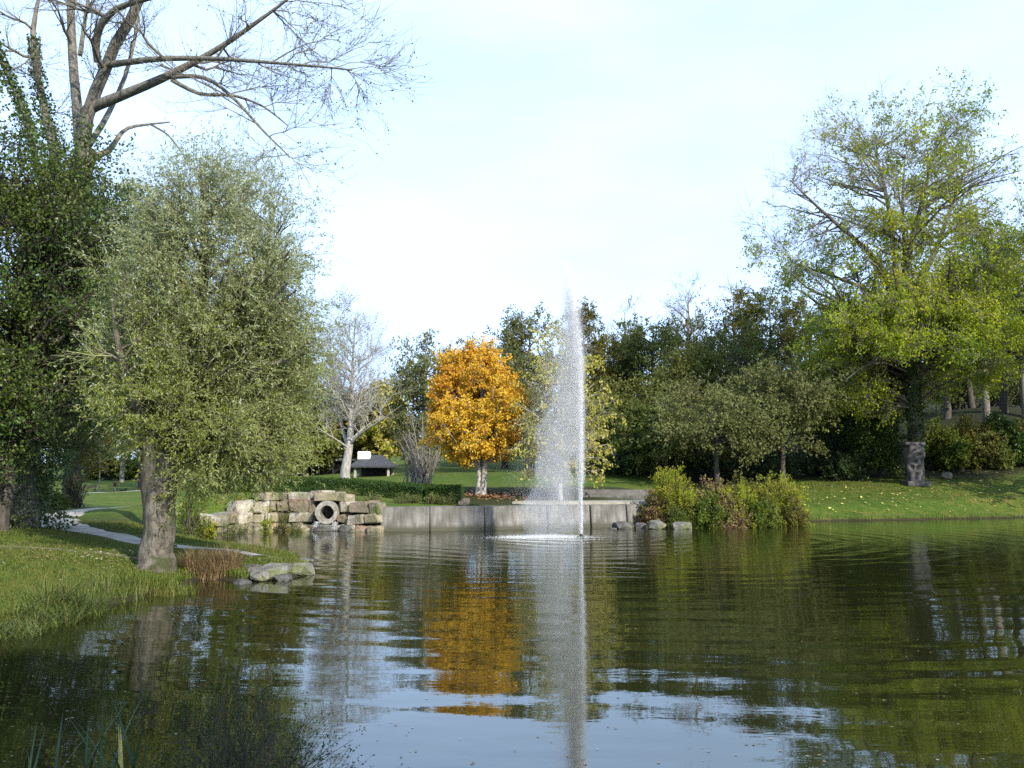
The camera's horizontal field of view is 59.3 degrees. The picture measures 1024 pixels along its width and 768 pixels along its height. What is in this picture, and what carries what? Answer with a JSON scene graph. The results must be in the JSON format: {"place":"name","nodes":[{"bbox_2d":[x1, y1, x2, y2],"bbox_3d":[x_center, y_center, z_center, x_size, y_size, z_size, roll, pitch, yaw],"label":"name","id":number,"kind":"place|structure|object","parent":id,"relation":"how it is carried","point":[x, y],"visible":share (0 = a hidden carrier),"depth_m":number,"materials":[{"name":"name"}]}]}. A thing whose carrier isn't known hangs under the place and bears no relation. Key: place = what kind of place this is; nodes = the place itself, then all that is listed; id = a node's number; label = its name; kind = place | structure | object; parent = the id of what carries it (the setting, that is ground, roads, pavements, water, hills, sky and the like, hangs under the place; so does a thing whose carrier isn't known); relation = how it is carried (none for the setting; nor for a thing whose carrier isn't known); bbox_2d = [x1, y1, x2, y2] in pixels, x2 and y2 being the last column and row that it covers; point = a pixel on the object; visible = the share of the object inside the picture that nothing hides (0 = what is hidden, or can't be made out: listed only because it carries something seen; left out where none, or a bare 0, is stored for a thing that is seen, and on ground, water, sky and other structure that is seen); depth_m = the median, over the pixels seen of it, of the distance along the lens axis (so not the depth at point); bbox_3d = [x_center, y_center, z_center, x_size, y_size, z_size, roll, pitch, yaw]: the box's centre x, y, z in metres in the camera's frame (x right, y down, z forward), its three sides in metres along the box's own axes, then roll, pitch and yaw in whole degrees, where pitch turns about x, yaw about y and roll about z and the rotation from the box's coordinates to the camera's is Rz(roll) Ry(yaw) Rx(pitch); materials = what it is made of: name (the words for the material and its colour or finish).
{"place":"outdoors","nodes":[
{"label":"outdoors","id":0,"kind":"place"},
{"bbox_2d":[40,514,263,555],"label":"path","id":1,"kind":"structure","parent":0,"point":[87,529],"depth_m":27.04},
{"bbox_2d":[3,576,1016,763],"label":"floating leaves","id":2,"kind":"object","parent":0,"point":[480,715],"visible":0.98,"depth_m":8.14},
{"bbox_2d":[0,517,1023,767],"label":"water","id":3,"kind":"structure","parent":0,"point":[850,643],"depth_m":11.41,"materials":[{"name":"liquid"}]},
{"bbox_2d":[5,714,88,767],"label":"iris clump","id":4,"kind":"object","parent":3,"relation":"in","point":[56,757],"visible":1,"depth_m":6.16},
{"bbox_2d":[57,696,142,767],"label":"iris clump","id":5,"kind":"object","parent":3,"relation":"in","point":[100,742],"visible":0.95,"depth_m":6.13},
{"bbox_2d":[69,694,213,767],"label":"iris clump","id":6,"kind":"object","parent":3,"relation":"in","point":[133,762],"visible":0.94,"depth_m":6.03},
{"bbox_2d":[281,562,314,575],"bbox_3d":[-5.164,4.343,21.068,1.117,0.330,0.985,-1,-6,7],"label":"rock","id":7,"kind":"object","parent":3,"relation":"in","point":[304,569],"visible":0.53,"depth_m":20.74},
{"bbox_2d":[466,259,611,538],"bbox_3d":[1.254,0.643,35.551,5.970,11.662,3.737,0,-6,0],"label":"fountain","id":8,"kind":"object","parent":3,"relation":"on","point":[575,367],"visible":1,"depth_m":35.43,"materials":[{"name":"liquid"}]},
{"bbox_2d":[0,362,1023,631],"bbox_3d":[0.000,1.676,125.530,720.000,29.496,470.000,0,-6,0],"label":"ground","id":9,"kind":"structure","parent":0,"point":[116,502],"depth_m":55.17,"materials":[{"name":"plant"}]},
{"bbox_2d":[0,55,76,488],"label":"dark tree","id":10,"kind":"object","parent":9,"relation":"on","point":[4,207],"visible":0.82,"depth_m":24.40,"materials":[{"name":"green plant"}]},
{"bbox_2d":[0,612,81,641],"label":"sedge clump","id":11,"kind":"object","parent":9,"relation":"on","point":[5,628],"visible":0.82,"depth_m":12.87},
{"bbox_2d":[0,590,111,628],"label":"sedge clump","id":12,"kind":"object","parent":9,"relation":"on","point":[61,619],"visible":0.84,"depth_m":13.74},
{"bbox_2d":[57,453,92,507],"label":"sucker shrub","id":13,"kind":"object","parent":9,"relation":"on","point":[76,498],"visible":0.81,"depth_m":42.53,"materials":[{"name":"green plant"}]},
{"bbox_2d":[1,570,152,617],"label":"sedge clump","id":14,"kind":"object","parent":9,"relation":"on","point":[89,601],"visible":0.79,"depth_m":14.96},
{"bbox_2d":[0,100,157,530],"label":"dark tree","id":15,"kind":"object","parent":9,"relation":"on","point":[63,309],"visible":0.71,"depth_m":25.27,"materials":[{"name":"green plant"}]},
{"bbox_2d":[40,374,131,507],"bbox_3d":[-21.480,2.415,43.779,5.685,7.760,5.076,0,-6,0],"label":"brushy tree","id":16,"kind":"object","parent":9,"relation":"on","point":[84,455],"visible":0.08,"depth_m":43.66,"materials":[{"name":"green plant"}]},
{"bbox_2d":[95,453,118,479],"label":"shrub","id":17,"kind":"object","parent":9,"relation":"on","point":[109,476],"visible":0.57,"depth_m":148.75,"materials":[{"name":"green plant"}]},
{"bbox_2d":[69,565,150,603],"bbox_3d":[-7.372,3.681,16.525,1.512,0.745,1.453,0,-6,0],"label":"sedge clump","id":18,"kind":"object","parent":9,"relation":"on","point":[109,580],"visible":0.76,"depth_m":16.54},
{"bbox_2d":[87,350,139,481],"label":"park tree","id":19,"kind":"object","parent":9,"relation":"on","point":[121,477],"visible":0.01,"depth_m":139.08,"materials":[{"name":"green plant"}]},
{"bbox_2d":[68,165,194,524],"bbox_3d":[-14.296,-1.342,33.183,5.634,13.611,5.617,0,-6,0],"label":"dark tree","id":20,"kind":"object","parent":9,"relation":"on","point":[148,471],"visible":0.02,"depth_m":32.61,"materials":[{"name":"green plant"}]},
{"bbox_2d":[0,520,307,622],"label":"grass","id":21,"kind":"structure","parent":9,"relation":"on","point":[179,574],"depth_m":19.88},
{"bbox_2d":[1,537,290,589],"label":"fallen leaves","id":22,"kind":"object","parent":21,"relation":"on","point":[92,556],"visible":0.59,"depth_m":19.48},
{"bbox_2d":[116,569,201,596],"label":"sedge clump","id":23,"kind":"object","parent":9,"relation":"on","point":[173,591],"visible":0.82,"depth_m":17.48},
{"bbox_2d":[176,482,213,538],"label":"wall plant","id":24,"kind":"object","parent":9,"relation":"on","point":[194,528],"depth_m":33.65,"materials":[{"name":"green plant"}]},
{"bbox_2d":[43,115,367,573],"bbox_3d":[-6.725,-0.746,20.333,6.885,10.428,5.506,0,-6,0],"label":"willow tree","id":25,"kind":"object","parent":9,"relation":"on","point":[248,425],"visible":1,"depth_m":19.31,"materials":[{"name":"green plant"}]},
{"bbox_2d":[174,543,253,579],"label":"dry grass","id":26,"kind":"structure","parent":9,"relation":"on","point":[224,562],"depth_m":20.21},
{"bbox_2d":[0,0,433,529],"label":"poplar tree","id":27,"kind":"object","parent":9,"relation":"on","point":[29,506],"visible":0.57,"depth_m":28.12,"materials":[{"name":"grey plant"}]},
{"bbox_2d":[217,513,252,534],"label":"wall plant","id":28,"kind":"object","parent":9,"relation":"on","point":[232,528],"depth_m":36.68,"materials":[{"name":"green plant"}]},
{"bbox_2d":[108,652,408,767],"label":"twig shrub","id":29,"kind":"object","parent":9,"relation":"on","point":[246,762],"visible":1,"depth_m":6.03,"materials":[{"name":"green plant"}]},
{"bbox_2d":[250,570,269,581],"bbox_3d":[-5.521,4.222,19.709,0.425,0.292,0.340,1,-6,-12],"label":"rock","id":30,"kind":"object","parent":9,"relation":"on","point":[260,575],"visible":0.88,"depth_m":19.59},
{"bbox_2d":[248,563,290,579],"bbox_3d":[-5.440,4.232,20.221,0.919,0.390,0.776,0,-6,-2],"label":"rock","id":31,"kind":"object","parent":9,"relation":"on","point":[272,569],"visible":0.62,"depth_m":20.03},
{"bbox_2d":[271,501,291,531],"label":"wall plant","id":32,"kind":"object","parent":9,"relation":"on","point":[282,524],"depth_m":38.85,"materials":[{"name":"green plant"}]},
{"bbox_2d":[196,490,385,533],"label":"stone wall","id":33,"kind":"structure","parent":9,"relation":"on","point":[307,503],"depth_m":39.56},
{"bbox_2d":[315,501,340,523],"bbox_3d":[-8.107,5.658,39.689,1.049,1.020,0.710,0,-6,0],"label":"drain pipe","id":34,"kind":"object","parent":33,"relation":"attached to","point":[327,512],"visible":1,"depth_m":39.37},
{"bbox_2d":[278,384,342,476],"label":"park tree","id":35,"kind":"object","parent":9,"relation":"on","point":[331,454],"visible":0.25,"depth_m":83.30,"materials":[{"name":"green plant"}]},
{"bbox_2d":[199,476,433,501],"bbox_3d":[-9.725,5.780,45.140,13.033,2.400,2.268,-2,-6,17],"label":"hedge","id":36,"kind":"object","parent":9,"relation":"on","point":[385,489],"visible":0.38,"depth_m":44.56,"materials":[{"name":"green plant"}]},
{"bbox_2d":[290,459,357,475],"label":"long shed","id":37,"kind":"structure","parent":9,"relation":"on","point":[336,465],"depth_m":86.50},
{"bbox_2d":[331,389,365,469],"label":"park tree","id":38,"kind":"object","parent":9,"relation":"on","point":[357,447],"visible":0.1,"depth_m":94.08,"materials":[{"name":"green plant"}]},
{"bbox_2d":[305,280,416,478],"bbox_3d":[-10.625,-0.188,59.958,8.962,13.756,7.383,-5,-8,37],"label":"bare tree","id":39,"kind":"object","parent":9,"relation":"on","point":[349,404],"visible":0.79,"depth_m":59.82,"materials":[{"name":"grey plant"}]},
{"bbox_2d":[351,451,398,476],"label":"picnic hut","id":40,"kind":"object","parent":9,"relation":"on","point":[366,463],"visible":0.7,"depth_m":71.19,"materials":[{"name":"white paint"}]},
{"bbox_2d":[355,378,414,462],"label":"park tree","id":41,"kind":"object","parent":9,"relation":"on","point":[373,440],"visible":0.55,"depth_m":88.87,"materials":[{"name":"green plant"}]},
{"bbox_2d":[390,492,423,503],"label":"wall plant","id":42,"kind":"object","parent":9,"relation":"on","point":[414,499],"depth_m":41.47,"materials":[{"name":"green plant"}]},
{"bbox_2d":[375,328,460,471],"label":"park tree","id":43,"kind":"object","parent":9,"relation":"on","point":[419,372],"visible":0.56,"depth_m":75.37,"materials":[{"name":"green plant"}]},
{"bbox_2d":[394,406,447,484],"bbox_3d":[-5.497,3.979,57.122,3.889,5.261,5.022,0,-6,0],"label":"bare shrub","id":44,"kind":"object","parent":9,"relation":"on","point":[425,468],"visible":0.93,"depth_m":56.70,"materials":[{"name":"grey plant"}]},
{"bbox_2d":[424,484,465,502],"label":"hedge","id":45,"kind":"object","parent":9,"relation":"on","point":[445,489],"visible":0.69,"depth_m":42.03,"materials":[{"name":"green plant"}]},
{"bbox_2d":[416,332,538,494],"bbox_3d":[-1.704,1.669,48.175,6.639,9.101,6.450,0,-6,0],"label":"maple tree","id":46,"kind":"object","parent":9,"relation":"on","point":[470,429],"visible":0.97,"depth_m":46.98,"materials":[{"name":"orange plant"}]},
{"bbox_2d":[477,335,534,467],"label":"woodland tree","id":47,"kind":"object","parent":9,"relation":"on","point":[504,464],"visible":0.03,"depth_m":83.32,"materials":[{"name":"green plant"}]},
{"bbox_2d":[381,504,645,531],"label":"concrete wall","id":48,"kind":"structure","parent":9,"relation":"on","point":[436,518],"depth_m":40.10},
{"bbox_2d":[464,488,571,500],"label":"fallen leaves","id":49,"kind":"object","parent":9,"relation":"on","point":[497,494],"visible":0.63,"depth_m":47.46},
{"bbox_2d":[482,301,566,471],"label":"woodland tree","id":50,"kind":"object","parent":9,"relation":"on","point":[515,342],"visible":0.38,"depth_m":71.72,"materials":[{"name":"green plant"}]},
{"bbox_2d":[512,500,645,504],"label":"terrace","id":51,"kind":"structure","parent":9,"relation":"on","point":[584,502],"depth_m":43.55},
{"bbox_2d":[499,317,626,499],"bbox_3d":[2.518,1.144,46.411,6.364,10.221,6.387,0,-6,0],"label":"yellow tree","id":52,"kind":"object","parent":51,"relation":"on","point":[531,425],"visible":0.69,"depth_m":45.97,"materials":[{"name":"green plant"}]},
{"bbox_2d":[554,296,615,468],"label":"woodland tree","id":53,"kind":"object","parent":9,"relation":"on","point":[591,314],"visible":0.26,"depth_m":74.37,"materials":[{"name":"green plant"}]},
{"bbox_2d":[582,334,635,458],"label":"woodland tree","id":54,"kind":"object","parent":9,"relation":"on","point":[613,348],"visible":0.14,"depth_m":76.84,"materials":[{"name":"green plant"}]},
{"bbox_2d":[585,451,636,475],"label":"undergrowth bush","id":55,"kind":"object","parent":9,"relation":"on","point":[624,466],"visible":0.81,"depth_m":61.51,"materials":[{"name":"green plant"}]},
{"bbox_2d":[581,490,648,499],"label":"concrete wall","id":56,"kind":"structure","parent":9,"relation":"on","point":[637,494],"depth_m":47.78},
{"bbox_2d":[596,318,646,462],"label":"conifer tree","id":57,"kind":"object","parent":9,"relation":"on","point":[618,324],"visible":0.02,"depth_m":80.37,"materials":[{"name":"green plant"}]},
{"bbox_2d":[581,371,680,475],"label":"woodland tree","id":58,"kind":"object","parent":9,"relation":"on","point":[646,392],"visible":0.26,"depth_m":64.82,"materials":[{"name":"green plant"}]},
{"bbox_2d":[609,311,687,412],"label":"woodland tree","id":59,"kind":"object","parent":9,"relation":"on","point":[638,342],"visible":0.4,"depth_m":75.72,"materials":[{"name":"green plant"}]},
{"bbox_2d":[635,486,673,526],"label":"garden shrub","id":60,"kind":"object","parent":9,"relation":"on","point":[653,501],"visible":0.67,"depth_m":42.38,"materials":[{"name":"brown plant"}]},
{"bbox_2d":[601,391,723,476],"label":"woodland tree","id":61,"kind":"object","parent":9,"relation":"on","point":[637,418],"visible":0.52,"depth_m":60.62,"materials":[{"name":"green plant"}]},
{"bbox_2d":[628,448,702,478],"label":"undergrowth bush","id":62,"kind":"object","parent":9,"relation":"on","point":[692,465],"visible":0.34,"depth_m":62.98,"materials":[{"name":"green plant"}]},
{"bbox_2d":[640,461,700,524],"bbox_3d":[7.623,5.632,43.053,2.965,3.860,3.019,-2,-7,21],"label":"garden shrub","id":63,"kind":"object","parent":9,"relation":"on","point":[666,484],"visible":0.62,"depth_m":42.61,"materials":[{"name":"green plant"}]},
{"bbox_2d":[664,502,700,527],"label":"garden shrub","id":64,"kind":"object","parent":9,"relation":"on","point":[675,514],"visible":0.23,"depth_m":41.60,"materials":[{"name":"green plant"}]},
{"bbox_2d":[629,333,739,470],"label":"woodland tree","id":65,"kind":"object","parent":9,"relation":"on","point":[687,365],"visible":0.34,"depth_m":68.49,"materials":[{"name":"green plant"}]},
{"bbox_2d":[655,269,713,358],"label":"bare tree","id":66,"kind":"object","parent":9,"relation":"on","point":[682,307],"visible":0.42,"depth_m":89.00,"materials":[{"name":"grey plant"}]},
{"bbox_2d":[649,302,726,404],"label":"woodland tree","id":67,"kind":"object","parent":9,"relation":"on","point":[692,325],"visible":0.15,"depth_m":84.46,"materials":[{"name":"green plant"}]},
{"bbox_2d":[684,487,733,527],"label":"garden shrub","id":68,"kind":"object","parent":9,"relation":"on","point":[701,517],"visible":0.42,"depth_m":41.72,"materials":[{"name":"green plant"}]},
{"bbox_2d":[683,444,757,482],"bbox_3d":[14.648,5.764,64.380,5.170,3.183,6.038,5,-8,-37],"label":"undergrowth bush","id":69,"kind":"object","parent":9,"relation":"on","point":[724,464],"visible":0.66,"depth_m":63.95,"materials":[{"name":"green plant"}]},
{"bbox_2d":[623,361,818,485],"bbox_3d":[13.277,2.723,58.721,12.279,9.057,11.674,0,-6,0],"label":"woodland tree","id":70,"kind":"object","parent":9,"relation":"on","point":[736,427],"visible":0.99,"depth_m":56.21,"materials":[{"name":"green plant"}]},
{"bbox_2d":[690,474,753,512],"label":"garden shrub","id":71,"kind":"object","parent":9,"relation":"on","point":[716,486],"visible":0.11,"depth_m":43.52,"materials":[{"name":"green plant"}]},
{"bbox_2d":[709,493,752,528],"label":"garden shrub","id":72,"kind":"object","parent":9,"relation":"on","point":[730,522],"visible":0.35,"depth_m":41.72,"materials":[{"name":"green plant"}]},
{"bbox_2d":[683,310,789,467],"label":"woodland tree","id":73,"kind":"object","parent":9,"relation":"on","point":[752,356],"visible":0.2,"depth_m":71.75,"materials":[{"name":"green plant"}]},
{"bbox_2d":[701,280,771,387],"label":"woodland tree","id":74,"kind":"object","parent":9,"relation":"on","point":[745,302],"visible":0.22,"depth_m":82.38,"materials":[{"name":"green plant"}]},
{"bbox_2d":[718,480,766,527],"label":"garden shrub","id":75,"kind":"object","parent":9,"relation":"on","point":[746,496],"visible":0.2,"depth_m":42.76,"materials":[{"name":"green plant"}]},
{"bbox_2d":[709,469,778,507],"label":"garden shrub","id":76,"kind":"object","parent":9,"relation":"on","point":[761,492],"visible":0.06,"depth_m":44.57,"materials":[{"name":"green plant"}]},
{"bbox_2d":[739,493,784,527],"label":"garden shrub","id":77,"kind":"object","parent":9,"relation":"on","point":[768,518],"visible":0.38,"depth_m":42.19,"materials":[{"name":"green plant"}]},
{"bbox_2d":[731,284,802,444],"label":"woodland tree","id":78,"kind":"object","parent":9,"relation":"on","point":[759,312],"visible":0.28,"depth_m":82.20,"materials":[{"name":"green plant"}]},
{"bbox_2d":[727,442,806,480],"bbox_3d":[18.247,6.026,66.173,5.422,3.652,6.213,4,-7,-33],"label":"undergrowth bush","id":79,"kind":"object","parent":9,"relation":"on","point":[772,463],"visible":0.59,"depth_m":64.72,"materials":[{"name":"green plant"}]},
{"bbox_2d":[745,470,815,524],"bbox_3d":[13.171,6.204,44.560,3.826,3.959,3.504,0,-6,0],"label":"garden shrub","id":80,"kind":"object","parent":9,"relation":"on","point":[788,490],"visible":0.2,"depth_m":44.29,"materials":[{"name":"green plant"}]},
{"bbox_2d":[710,347,861,480],"bbox_3d":[17.991,2.337,59.629,9.014,9.552,11.504,0,-6,0],"label":"woodland tree","id":81,"kind":"object","parent":9,"relation":"on","point":[798,389],"visible":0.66,"depth_m":57.95,"materials":[{"name":"green plant"}]},
{"bbox_2d":[778,491,811,526],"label":"garden shrub","id":82,"kind":"object","parent":9,"relation":"on","point":[794,516],"visible":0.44,"depth_m":43.21,"materials":[{"name":"green plant"}]},
{"bbox_2d":[769,291,832,444],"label":"woodland tree","id":83,"kind":"object","parent":9,"relation":"on","point":[788,338],"visible":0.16,"depth_m":78.35,"materials":[{"name":"green plant"}]},
{"bbox_2d":[786,435,851,477],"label":"undergrowth bush","id":84,"kind":"object","parent":9,"relation":"on","point":[810,465],"visible":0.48,"depth_m":66.14,"materials":[{"name":"green plant"}]},
{"bbox_2d":[787,377,869,462],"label":"woodland tree","id":85,"kind":"object","parent":9,"relation":"on","point":[840,436],"visible":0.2,"depth_m":67.12,"materials":[{"name":"green plant"}]},
{"bbox_2d":[818,450,871,481],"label":"undergrowth bush","id":86,"kind":"object","parent":9,"relation":"on","point":[843,467],"visible":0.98,"depth_m":62.59,"materials":[{"name":"green plant"}]},
{"bbox_2d":[692,474,1022,520],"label":"grass","id":87,"kind":"structure","parent":9,"relation":"on","point":[944,515],"depth_m":54.17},
{"bbox_2d":[729,66,1023,479],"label":"ash tree","id":88,"kind":"object","parent":9,"relation":"on","point":[891,333],"visible":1,"depth_m":58.93,"materials":[{"name":"green plant"}]},
{"bbox_2d":[846,382,907,477],"bbox_3d":[26.116,3.248,64.110,4.158,7.186,4.738,-5,-8,39],"label":"bush","id":89,"kind":"object","parent":9,"relation":"on","point":[880,450],"visible":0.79,"depth_m":63.07,"materials":[{"name":"green plant"}]},
{"bbox_2d":[732,468,1023,510],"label":"fallen leaves","id":90,"kind":"object","parent":9,"relation":"on","point":[919,486],"visible":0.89,"depth_m":59.30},
{"bbox_2d":[899,442,930,485],"bbox_3d":[26.498,5.284,59.271,1.544,2.902,1.308,0,-6,0],"label":"sculpture","id":91,"kind":"object","parent":9,"relation":"on","point":[914,455],"visible":0.99,"depth_m":58.88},
{"bbox_2d":[912,252,971,419],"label":"woodland tree","id":92,"kind":"object","parent":9,"relation":"on","point":[947,411],"depth_m":84.14,"materials":[{"name":"green plant"}]},
{"bbox_2d":[924,415,965,468],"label":"bank bush","id":93,"kind":"object","parent":9,"relation":"on","point":[936,436],"visible":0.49,"depth_m":65.61,"materials":[{"name":"green plant"}]},
{"bbox_2d":[922,363,980,410],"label":"bank bush","id":94,"kind":"object","parent":9,"relation":"on","point":[958,403],"visible":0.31,"depth_m":91.11,"materials":[{"name":"green plant"}]},
{"bbox_2d":[928,433,985,471],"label":"bank bush","id":95,"kind":"object","parent":9,"relation":"on","point":[953,456],"visible":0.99,"depth_m":63.85,"materials":[{"name":"green plant"}]},
{"bbox_2d":[950,266,976,407],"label":"woodland tree","id":96,"kind":"object","parent":9,"relation":"on","point":[970,400],"depth_m":90.12,"materials":[{"name":"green plant"}]},
{"bbox_2d":[942,413,995,466],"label":"bank bush","id":97,"kind":"object","parent":9,"relation":"on","point":[964,426],"visible":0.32,"depth_m":66.02,"materials":[{"name":"green plant"}]},
{"bbox_2d":[930,207,1023,420],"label":"woodland tree","id":98,"kind":"object","parent":9,"relation":"on","point":[985,408],"visible":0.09,"depth_m":75.70,"materials":[{"name":"green plant"}]},
{"bbox_2d":[965,431,1017,469],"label":"bank bush","id":99,"kind":"object","parent":9,"relation":"on","point":[992,453],"visible":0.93,"depth_m":64.17,"materials":[{"name":"green plant"}]},
{"bbox_2d":[972,358,1020,407],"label":"bank bush","id":100,"kind":"object","parent":9,"relation":"on","point":[1011,399],"visible":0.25,"depth_m":93.53,"materials":[{"name":"green plant"}]},
{"bbox_2d":[976,225,1023,417],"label":"woodland tree","id":101,"kind":"object","parent":9,"relation":"on","point":[1021,385],"visible":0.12,"depth_m":80.51,"materials":[{"name":"green plant"}]},
{"bbox_2d":[978,410,1022,460],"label":"bank bush","id":102,"kind":"object","parent":9,"relation":"on","point":[1004,428],"visible":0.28,"depth_m":66.45,"materials":[{"name":"green plant"}]},
{"bbox_2d":[983,251,1023,412],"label":"woodland tree","id":103,"kind":"object","parent":9,"relation":"on","point":[1003,402],"visible":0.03,"depth_m":81.86,"materials":[{"name":"green plant"}]},
{"bbox_2d":[1001,425,1023,465],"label":"bank bush","id":104,"kind":"object","parent":9,"relation":"on","point":[1017,444],"visible":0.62,"depth_m":64.92,"materials":[{"name":"green plant"}]},
{"bbox_2d":[0,0,1023,462],"label":"sky","id":105,"kind":"structure","parent":0,"point":[619,141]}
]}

